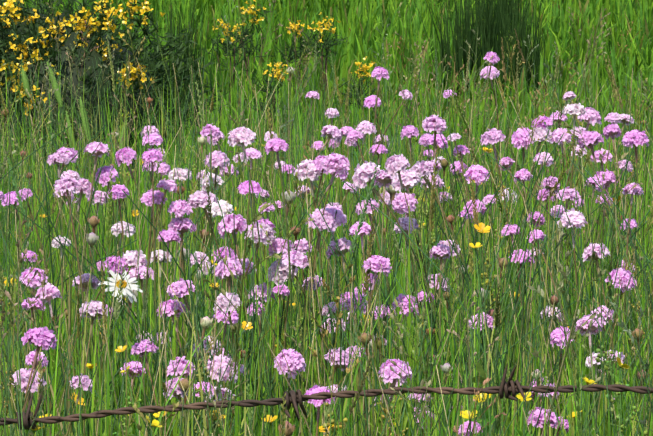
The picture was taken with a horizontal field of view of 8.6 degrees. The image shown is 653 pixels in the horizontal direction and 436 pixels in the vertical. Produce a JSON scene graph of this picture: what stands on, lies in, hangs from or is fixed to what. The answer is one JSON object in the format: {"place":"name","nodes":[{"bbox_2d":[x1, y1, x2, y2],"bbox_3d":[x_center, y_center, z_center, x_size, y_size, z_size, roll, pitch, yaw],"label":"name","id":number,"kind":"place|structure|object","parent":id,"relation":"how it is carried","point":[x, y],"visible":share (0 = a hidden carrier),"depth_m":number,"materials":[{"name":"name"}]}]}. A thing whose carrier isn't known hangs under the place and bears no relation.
{"place":"outdoors","nodes":[
{"label":"outdoors","id":0,"kind":"place"},
{"bbox_2d":[0,0,652,435],"bbox_3d":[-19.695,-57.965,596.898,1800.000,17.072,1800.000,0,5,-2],"label":"ground","id":1,"kind":"structure","parent":0,"point":[413,64],"depth_m":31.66,"materials":[{"name":"green plant"}]},
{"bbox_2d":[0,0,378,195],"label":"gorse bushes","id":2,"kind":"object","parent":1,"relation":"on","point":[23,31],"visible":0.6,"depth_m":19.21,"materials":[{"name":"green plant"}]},
{"bbox_2d":[0,0,374,114],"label":"yellow flowers","id":3,"kind":"object","parent":2,"relation":"attached to","point":[136,9],"visible":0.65,"depth_m":19.00,"materials":[{"name":"yellow plant"}]},
{"bbox_2d":[0,168,636,435],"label":"trefoil leaves","id":4,"kind":"object","parent":1,"relation":"on","point":[482,374],"visible":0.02,"depth_m":3.66,"materials":[{"name":"green plant"}]},
{"bbox_2d":[4,147,633,433],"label":"yellow flowers","id":5,"kind":"object","parent":1,"relation":"on","point":[481,229],"visible":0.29,"depth_m":3.53,"materials":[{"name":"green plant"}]},
{"bbox_2d":[0,0,652,435],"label":"grass seed heads","id":6,"kind":"object","parent":1,"relation":"on","point":[264,206],"depth_m":4.10,"materials":[{"name":"green plant"}]},
{"bbox_2d":[0,43,652,435],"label":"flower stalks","id":7,"kind":"object","parent":1,"relation":"on","point":[290,299],"visible":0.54,"depth_m":4.15,"materials":[{"name":"green plant"}]},
{"bbox_2d":[98,270,142,302],"bbox_3d":[-0.187,0.062,3.961,0.037,0.029,0.031,-2,5,-25],"label":"oxeye daisy","id":8,"kind":"object","parent":7,"relation":"on","point":[127,291],"visible":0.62,"depth_m":3.96,"materials":[{"name":"white plant"}]},
{"bbox_2d":[0,51,648,435],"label":"pink flowers","id":9,"kind":"object","parent":7,"relation":"attached to","point":[391,181],"visible":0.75,"depth_m":4.05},
{"bbox_2d":[153,0,550,122],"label":"rush tussocks","id":10,"kind":"object","parent":1,"relation":"on","point":[489,25],"visible":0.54,"depth_m":29.82,"materials":[{"name":"green plant"}]},
{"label":"fence posts","id":11,"kind":"object","parent":1,"relation":"on","visible":0},
{"bbox_2d":[0,364,652,429],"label":"barbed wire","id":12,"kind":"object","parent":11,"relation":"attached to","point":[297,397],"visible":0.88,"depth_m":3.00,"materials":[{"name":"brown metal"}]}
]}

